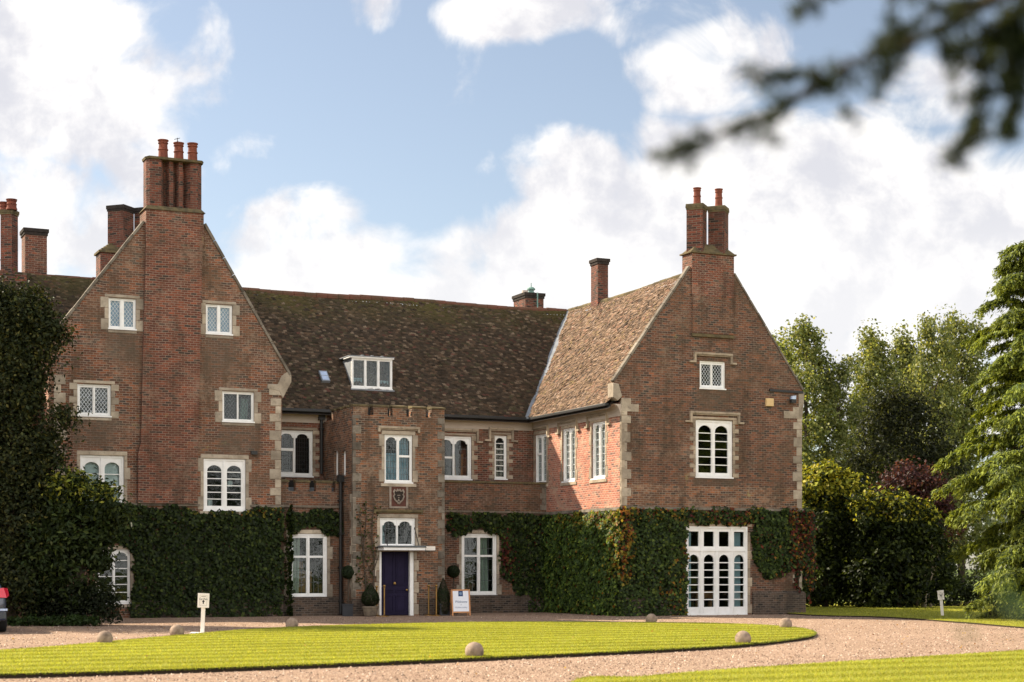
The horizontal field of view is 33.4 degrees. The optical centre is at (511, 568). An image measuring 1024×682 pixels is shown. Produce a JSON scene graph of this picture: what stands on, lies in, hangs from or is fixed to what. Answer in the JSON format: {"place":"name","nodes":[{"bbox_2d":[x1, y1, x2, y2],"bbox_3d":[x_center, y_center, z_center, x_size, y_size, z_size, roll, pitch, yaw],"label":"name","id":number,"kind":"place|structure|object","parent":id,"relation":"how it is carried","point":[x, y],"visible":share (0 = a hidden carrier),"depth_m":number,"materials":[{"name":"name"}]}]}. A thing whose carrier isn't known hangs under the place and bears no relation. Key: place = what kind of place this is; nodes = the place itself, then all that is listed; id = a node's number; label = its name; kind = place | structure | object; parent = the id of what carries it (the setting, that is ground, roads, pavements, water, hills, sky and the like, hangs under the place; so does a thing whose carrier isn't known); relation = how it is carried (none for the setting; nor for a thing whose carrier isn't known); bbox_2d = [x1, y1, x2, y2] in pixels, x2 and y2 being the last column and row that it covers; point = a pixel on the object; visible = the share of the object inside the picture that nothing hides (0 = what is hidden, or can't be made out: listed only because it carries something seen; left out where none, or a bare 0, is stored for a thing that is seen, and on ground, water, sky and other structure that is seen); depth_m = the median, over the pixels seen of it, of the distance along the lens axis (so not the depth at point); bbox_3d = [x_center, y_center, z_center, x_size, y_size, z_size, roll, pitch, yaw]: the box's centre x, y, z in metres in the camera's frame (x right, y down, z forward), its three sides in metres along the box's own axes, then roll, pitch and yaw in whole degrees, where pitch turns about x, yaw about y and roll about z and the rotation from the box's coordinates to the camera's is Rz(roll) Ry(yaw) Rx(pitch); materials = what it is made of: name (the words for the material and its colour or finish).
{"place":"outdoors","nodes":[
{"label":"outdoors","id":0,"kind":"place"},
{"bbox_2d":[0,636,813,678],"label":"lawn edge","id":1,"kind":"object","parent":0,"point":[142,672],"visible":0.31,"depth_m":26.80,"materials":[{"name":"soil"}]},
{"bbox_2d":[0,621,817,675],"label":"lawn","id":2,"kind":"structure","parent":0,"point":[338,648],"depth_m":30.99,"materials":[{"name":"green plant"}]},
{"bbox_2d":[96,631,112,642],"bbox_3d":[-8.078,1.392,33.846,0.321,0.320,0.320,3,-6,-38],"label":"stone ball","id":3,"kind":"object","parent":2,"relation":"on","point":[105,636],"visible":0.84,"depth_m":33.73,"materials":[{"name":"beige stone"}]},
{"bbox_2d":[170,624,183,635],"bbox_3d":[-7.405,1.392,37.715,0.320,0.320,0.321,-34,-19,1],"label":"stone ball","id":4,"kind":"object","parent":2,"relation":"on","point":[177,629],"visible":0.72,"depth_m":37.59,"materials":[{"name":"beige stone"}]},
{"bbox_2d":[285,618,297,626],"bbox_3d":[-5.544,1.392,42.977,0.321,0.320,0.320,-39,36,-9],"label":"stone ball","id":5,"kind":"object","parent":2,"relation":"on","point":[291,622],"visible":0.81,"depth_m":42.86,"materials":[{"name":"beige stone"}]},
{"bbox_2d":[465,642,483,657],"bbox_3d":[-0.631,1.392,28.696,0.320,0.321,0.320,8,-23,9],"label":"stone ball","id":6,"kind":"object","parent":2,"relation":"on","point":[474,648],"visible":0.82,"depth_m":28.58,"materials":[{"name":"beige stone"}]},
{"bbox_2d":[645,614,656,621],"bbox_3d":[3.811,1.392,46.667,0.320,0.321,0.320,10,10,5],"label":"stone ball","id":7,"kind":"object","parent":2,"relation":"on","point":[651,617],"visible":0.78,"depth_m":46.55,"materials":[{"name":"beige stone"}]},
{"bbox_2d":[735,631,750,643],"bbox_3d":[4.580,1.392,33.846,0.320,0.320,0.321,1,4,-25],"label":"stone ball","id":8,"kind":"object","parent":2,"relation":"on","point":[742,636],"visible":0.78,"depth_m":33.73,"materials":[{"name":"beige stone"}]},
{"bbox_2d":[779,618,791,626],"bbox_3d":[6.827,1.392,42.581,0.321,0.320,0.320,7,-28,-12],"label":"stone ball","id":9,"kind":"object","parent":2,"relation":"on","point":[785,622],"visible":0.71,"depth_m":42.46,"materials":[{"name":"beige stone"}]},
{"bbox_2d":[0,612,1023,681],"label":"gravel drive","id":10,"kind":"structure","parent":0,"point":[847,621],"depth_m":34.61,"materials":[{"name":"beige gravel"}]},
{"bbox_2d":[0,585,8,631],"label":"parked car","id":11,"kind":"object","parent":10,"relation":"on","point":[4,593],"visible":1,"depth_m":40.79,"materials":[{"name":"black paint"}]},
{"bbox_2d":[0,253,92,624],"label":"holm oak","id":12,"kind":"object","parent":10,"relation":"on","point":[29,458],"visible":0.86,"depth_m":46.09,"materials":[{"name":"green plant"}]},
{"bbox_2d":[5,462,138,624],"bbox_3d":[-12.018,-0.668,46.182,3.784,4.425,2.111,0,0,0],"label":"laurel shrub","id":13,"kind":"object","parent":10,"relation":"on","point":[95,538],"visible":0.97,"depth_m":45.87,"materials":[{"name":"green plant"}]},
{"bbox_2d":[18,575,137,624],"bbox_3d":[-12.012,0.857,46.196,3.850,1.403,1.332,0,0,20],"label":"hedge","id":14,"kind":"object","parent":10,"relation":"on","point":[92,603],"visible":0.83,"depth_m":45.88,"materials":[{"name":"green plant"}]},
{"bbox_2d":[190,593,209,632],"bbox_3d":[-7.204,1.056,39.676,0.490,0.968,0.400,2,0,-4],"label":"sign post","id":15,"kind":"object","parent":10,"relation":"on","point":[203,601],"visible":0.96,"depth_m":39.60,"materials":[{"name":"grey wood"}]},
{"bbox_2d":[341,565,353,615],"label":"potted topiary","id":16,"kind":"object","parent":10,"relation":"on","point":[347,571],"visible":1,"depth_m":55.06,"materials":[{"name":"green plant"}]},
{"bbox_2d":[361,583,379,616],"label":"potted topiary","id":17,"kind":"object","parent":10,"relation":"on","point":[370,598],"visible":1,"depth_m":54.75,"materials":[{"name":"green plant"}]},
{"bbox_2d":[380,585,388,616],"bbox_3d":[-4.092,1.028,54.678,0.300,1.025,0.295,0,0,0],"label":"rope stanchion","id":18,"kind":"object","parent":10,"relation":"on","point":[384,615],"visible":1,"depth_m":54.66,"materials":[{"name":"gold metal"}]},
{"bbox_2d":[424,585,431,615],"bbox_3d":[-2.729,1.032,55.893,0.300,1.015,0.295,0,0,0],"label":"rope stanchion","id":19,"kind":"object","parent":10,"relation":"on","point":[428,586],"visible":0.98,"depth_m":55.87,"materials":[{"name":"gold metal"}]},
{"bbox_2d":[432,584,440,615],"bbox_3d":[-2.457,1.028,55.413,0.300,1.025,0.295,0,0,0],"label":"rope stanchion","id":20,"kind":"object","parent":10,"relation":"on","point":[436,586],"visible":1,"depth_m":55.39,"materials":[{"name":"gold metal"}]},
{"bbox_2d":[435,578,450,615],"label":"potted topiary","id":21,"kind":"object","parent":10,"relation":"on","point":[443,602],"visible":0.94,"depth_m":55.81,"materials":[{"name":"green plant"}]},
{"bbox_2d":[447,565,459,613],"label":"potted topiary","id":22,"kind":"object","parent":10,"relation":"on","point":[453,571],"visible":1,"depth_m":57.83,"materials":[{"name":"green plant"}]},
{"bbox_2d":[450,589,470,615],"bbox_3d":[-1.702,1.110,55.892,0.630,0.860,0.394,0,0,-16],"label":"sandwich board","id":23,"kind":"object","parent":10,"relation":"on","point":[460,600],"visible":1,"depth_m":55.78,"materials":[{"name":"white wood"}]},
{"bbox_2d":[12,620,1010,673],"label":"fallen leaves","id":24,"kind":"object","parent":10,"relation":"on","point":[556,631],"visible":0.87,"depth_m":34.84,"materials":[{"name":"brown plant"}]},
{"bbox_2d":[0,614,1023,681],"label":"gravel stones","id":25,"kind":"object","parent":10,"relation":"on","point":[507,669],"visible":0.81,"depth_m":30.00,"materials":[{"name":"beige gravel"}]},
{"bbox_2d":[0,0,1023,569],"label":"sky","id":26,"kind":"structure","parent":0,"point":[465,151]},
{"bbox_2d":[569,649,1023,681],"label":"lawn","id":27,"kind":"structure","parent":0,"point":[828,674],"depth_m":23.91,"materials":[{"name":"green plant"}]},
{"bbox_2d":[642,0,1023,179],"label":"cedar bough","id":28,"kind":"object","parent":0,"point":[886,46],"visible":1,"depth_m":2.90,"materials":[{"name":"green plant"}]},
{"bbox_2d":[787,613,1023,627],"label":"lawn edge","id":29,"kind":"object","parent":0,"point":[907,618],"visible":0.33,"depth_m":51.71,"materials":[{"name":"soil"}]},
{"bbox_2d":[817,570,999,601],"bbox_3d":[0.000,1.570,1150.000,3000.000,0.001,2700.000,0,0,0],"label":"ground","id":30,"kind":"structure","parent":0,"point":[969,571],"depth_m":385.88,"materials":[{"name":"green plant"}]},
{"bbox_2d":[7,611,102,625],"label":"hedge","id":31,"kind":"object","parent":30,"relation":"on","point":[72,619],"visible":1,"depth_m":45.52,"materials":[{"name":"green plant"}]},
{"bbox_2d":[0,138,805,617],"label":"manor house","id":32,"kind":"structure","parent":30,"relation":"on","point":[198,378],"depth_m":56.35,"materials":[{"name":"brown brick"}]},
{"bbox_2d":[69,380,118,420],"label":"window","id":33,"kind":"structure","parent":32,"relation":"in","point":[111,389],"depth_m":52.70,"materials":[{"name":"white paint"}]},
{"bbox_2d":[74,450,129,516],"bbox_3d":[-12.702,-2.574,52.834,1.720,2.108,0.265,0,0,-24],"label":"window","id":34,"kind":"structure","parent":32,"relation":"in","point":[114,466],"depth_m":52.89,"materials":[{"name":"white paint"}]},
{"bbox_2d":[95,545,134,607],"bbox_3d":[-12.356,0.239,52.951,1.377,1.937,0.195,0,0,-24],"label":"window","id":35,"kind":"structure","parent":32,"relation":"in","point":[130,578],"depth_m":53.08,"materials":[{"name":"white paint"}]},
{"bbox_2d":[100,294,143,333],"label":"window","id":36,"kind":"structure","parent":32,"relation":"in","point":[122,314],"depth_m":53.08,"materials":[{"name":"white paint"}]},
{"bbox_2d":[82,502,295,617],"bbox_3d":[-10.401,-0.229,53.897,7.224,3.755,0.950,0,0,-24],"label":"ivy","id":37,"kind":"object","parent":32,"relation":"attached to","point":[260,525],"visible":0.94,"depth_m":53.99,"materials":[{"name":"green plant"}]},
{"bbox_2d":[201,300,239,338],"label":"window","id":38,"kind":"structure","parent":32,"relation":"in","point":[218,319],"depth_m":54.36,"materials":[{"name":"white paint"}]},
{"bbox_2d":[198,454,251,514],"bbox_3d":[-9.200,-2.670,54.458,1.746,1.910,0.357,0,0,-24],"label":"window","id":39,"kind":"structure","parent":32,"relation":"in","point":[223,462],"depth_m":54.37,"materials":[{"name":"white paint"}]},
{"bbox_2d":[215,387,260,425],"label":"window","id":40,"kind":"structure","parent":32,"relation":"in","point":[219,394],"depth_m":54.60,"materials":[{"name":"white paint"}]},
{"bbox_2d":[281,427,318,477],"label":"window","id":41,"kind":"structure","parent":32,"relation":"in","point":[293,431],"depth_m":57.74,"materials":[{"name":"white paint"}]},
{"bbox_2d":[284,530,332,596],"bbox_3d":[-6.686,-0.092,55.742,1.653,2.338,0.337,0,0,-24],"label":"window","id":42,"kind":"structure","parent":32,"relation":"in","point":[327,551],"depth_m":55.74,"materials":[{"name":"white paint"}]},
{"bbox_2d":[288,508,343,536],"bbox_3d":[-6.379,-1.499,55.684,1.964,0.992,0.255,0,0,-24],"label":"ivy","id":43,"kind":"object","parent":32,"relation":"attached to","point":[328,517],"visible":1,"depth_m":55.70,"materials":[{"name":"green plant"}]},
{"bbox_2d":[336,451,337,475],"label":"window","id":44,"kind":"structure","parent":32,"relation":"in","point":[336,451],"depth_m":56.92,"materials":[{"name":"white paint"}]},
{"bbox_2d":[344,451,345,475],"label":"window","id":45,"kind":"structure","parent":32,"relation":"in","point":[344,451],"depth_m":56.15,"materials":[{"name":"white paint"}]},
{"bbox_2d":[354,501,380,615],"bbox_3d":[-4.674,-0.329,55.283,0.906,3.726,0.114,0,0,-24],"label":"wisteria","id":46,"kind":"object","parent":32,"relation":"attached to","point":[363,554],"visible":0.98,"depth_m":55.25,"materials":[{"name":"green plant"}]},
{"bbox_2d":[374,545,418,615],"bbox_3d":[-3.808,0.390,55.837,1.538,2.300,0.214,0,0,-24],"label":"front door","id":47,"kind":"structure","parent":32,"relation":"in","point":[397,571],"depth_m":55.92,"materials":[{"name":"paint"}]},
{"bbox_2d":[374,509,422,551],"bbox_3d":[-3.780,-1.240,55.871,1.707,1.368,0.422,0,0,-24],"label":"window","id":48,"kind":"structure","parent":32,"relation":"in","point":[396,519],"depth_m":55.82,"materials":[{"name":"white paint"}]},
{"bbox_2d":[378,426,419,486],"bbox_3d":[-3.755,-3.658,55.882,1.450,1.963,0.422,0,0,-24],"label":"window","id":49,"kind":"structure","parent":32,"relation":"in","point":[394,471],"depth_m":55.93,"materials":[{"name":"white paint"}]},
{"bbox_2d":[444,428,482,479],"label":"window","id":50,"kind":"structure","parent":32,"relation":"in","point":[461,436],"depth_m":60.15,"materials":[{"name":"white paint"}]},
{"bbox_2d":[457,530,501,594],"bbox_3d":[-1.190,-0.138,59.308,1.699,2.391,0.337,0,0,-24],"label":"window","id":51,"kind":"structure","parent":32,"relation":"in","point":[482,580],"depth_m":59.38,"materials":[{"name":"white paint"}]},
{"bbox_2d":[445,510,546,612],"bbox_3d":[-0.457,-0.074,59.410,3.997,3.906,0.322,0,0,-24],"label":"ivy","id":52,"kind":"object","parent":32,"relation":"attached to","point":[515,550],"visible":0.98,"depth_m":59.67,"materials":[{"name":"green plant"}]},
{"bbox_2d":[484,427,517,479],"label":"window","id":53,"kind":"structure","parent":32,"relation":"in","point":[494,436],"depth_m":60.71,"materials":[{"name":"white paint"}]},
{"bbox_2d":[532,425,550,486],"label":"window","id":54,"kind":"structure","parent":32,"relation":"in","point":[541,456],"depth_m":60.77,"materials":[{"name":"white paint"}]},
{"bbox_2d":[555,418,579,485],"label":"window","id":55,"kind":"structure","parent":32,"relation":"in","point":[570,444],"depth_m":58.77,"materials":[{"name":"white paint"}]},
{"bbox_2d":[584,412,610,482],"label":"window","id":56,"kind":"structure","parent":32,"relation":"in","point":[599,473],"depth_m":56.60,"materials":[{"name":"white paint"}]},
{"bbox_2d":[540,505,689,615],"bbox_3d":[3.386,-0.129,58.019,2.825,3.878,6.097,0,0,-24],"label":"virginia creeper","id":57,"kind":"object","parent":32,"relation":"attached to","point":[576,534],"visible":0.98,"depth_m":55.75,"materials":[{"name":"green plant"}]},
{"bbox_2d":[689,352,736,389],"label":"window","id":58,"kind":"structure","parent":32,"relation":"in","point":[722,387],"depth_m":56.51,"materials":[{"name":"white paint"}]},
{"bbox_2d":[685,411,743,478],"bbox_3d":[6.684,-4.085,56.516,2.217,2.198,0.260,0,0,-24],"label":"window","id":59,"kind":"structure","parent":32,"relation":"in","point":[712,424],"depth_m":56.54,"materials":[{"name":"white paint"}]},
{"bbox_2d":[686,523,751,614],"bbox_3d":[6.634,0.023,56.945,2.648,3.034,0.916,0,0,-24],"label":"garden door","id":60,"kind":"structure","parent":32,"relation":"in","point":[733,552],"depth_m":56.69,"materials":[{"name":"white paint"}]},
{"bbox_2d":[686,506,817,603],"bbox_3d":[8.051,-0.233,56.979,5.122,3.742,0.408,0,0,-24],"label":"virginia creeper","id":61,"kind":"object","parent":32,"relation":"attached to","point":[768,552],"visible":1,"depth_m":57.38,"materials":[{"name":"green plant"}]},
{"bbox_2d":[772,326,804,437],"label":"poplar tree","id":62,"kind":"object","parent":30,"relation":"on","point":[784,346],"depth_m":143.06,"materials":[{"name":"green plant"}]},
{"bbox_2d":[778,313,849,588],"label":"poplar tree","id":63,"kind":"object","parent":30,"relation":"on","point":[806,355],"visible":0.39,"depth_m":128.85,"materials":[{"name":"green plant"}]},
{"bbox_2d":[809,354,869,574],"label":"poplar tree","id":64,"kind":"object","parent":30,"relation":"on","point":[836,390],"visible":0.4,"depth_m":129.32,"materials":[{"name":"green plant"}]},
{"bbox_2d":[835,318,906,510],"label":"poplar tree","id":65,"kind":"object","parent":30,"relation":"on","point":[871,372],"visible":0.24,"depth_m":135.96,"materials":[{"name":"green plant"}]},
{"bbox_2d":[826,370,972,508],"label":"yew tree","id":66,"kind":"object","parent":30,"relation":"on","point":[886,422],"visible":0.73,"depth_m":87.57,"materials":[{"name":"green plant"}]},
{"bbox_2d":[884,319,929,565],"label":"poplar tree","id":67,"kind":"object","parent":30,"relation":"on","point":[904,349],"visible":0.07,"depth_m":143.27,"materials":[{"name":"green plant"}]},
{"bbox_2d":[868,455,972,574],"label":"copper beech","id":68,"kind":"object","parent":30,"relation":"on","point":[923,485],"visible":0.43,"depth_m":77.62,"materials":[{"name":"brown plant"}]},
{"bbox_2d":[899,310,966,575],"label":"poplar tree","id":69,"kind":"object","parent":30,"relation":"on","point":[925,375],"visible":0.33,"depth_m":129.44,"materials":[{"name":"green plant"}]},
{"bbox_2d":[855,493,1015,569],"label":"woodland","id":70,"kind":"object","parent":30,"relation":"on","point":[995,521],"depth_m":171.79,"materials":[{"name":"green plant"}]},
{"bbox_2d":[926,303,1000,581],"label":"poplar tree","id":71,"kind":"object","parent":30,"relation":"on","point":[966,363],"visible":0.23,"depth_m":136.00,"materials":[{"name":"green plant"}]},
{"bbox_2d":[794,602,1023,626],"bbox_3d":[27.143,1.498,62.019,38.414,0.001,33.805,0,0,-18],"label":"lawn","id":72,"kind":"structure","parent":0,"point":[920,612],"depth_m":56.88,"materials":[{"name":"green plant"}]},
{"bbox_2d":[802,451,887,606],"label":"laurel shrub","id":73,"kind":"object","parent":72,"relation":"on","point":[828,500],"visible":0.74,"depth_m":66.36,"materials":[{"name":"green plant"}]},
{"bbox_2d":[838,485,965,607],"bbox_3d":[14.971,-0.843,65.666,4.957,4.837,3.040,0,0,0],"label":"laurel shrub","id":74,"kind":"object","parent":72,"relation":"on","point":[914,531],"visible":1,"depth_m":65.00,"materials":[{"name":"green plant"}]},
{"bbox_2d":[803,569,1014,605],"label":"hedge","id":75,"kind":"object","parent":72,"relation":"on","point":[967,595],"visible":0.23,"depth_m":68.34,"materials":[{"name":"green plant"}]},
{"bbox_2d":[937,590,943,615],"bbox_3d":[13.676,1.117,54.341,0.200,0.850,0.095,-5,-1,8],"label":"sign post","id":76,"kind":"object","parent":72,"relation":"on","point":[940,593],"visible":0.98,"depth_m":54.31,"materials":[{"name":"grey wood"}]},
{"bbox_2d":[931,240,1023,619],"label":"cedar tree","id":77,"kind":"object","parent":72,"relation":"on","point":[1005,370],"visible":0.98,"depth_m":49.68,"materials":[{"name":"green plant"}]},
{"bbox_2d":[921,574,932,606],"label":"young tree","id":78,"kind":"object","parent":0,"point":[923,604],"visible":0.02,"depth_m":66.44,"materials":[{"name":"plant"}]},
{"bbox_2d":[931,0,1023,176],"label":"cedar bough","id":79,"kind":"object","parent":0,"point":[1004,39],"visible":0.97,"depth_m":3.01,"materials":[{"name":"green plant"}]},
{"bbox_2d":[954,570,1023,660],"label":"cedar bough","id":80,"kind":"object","parent":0,"point":[1009,604],"visible":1,"depth_m":1.62,"materials":[{"name":"green plant"}]}
]}

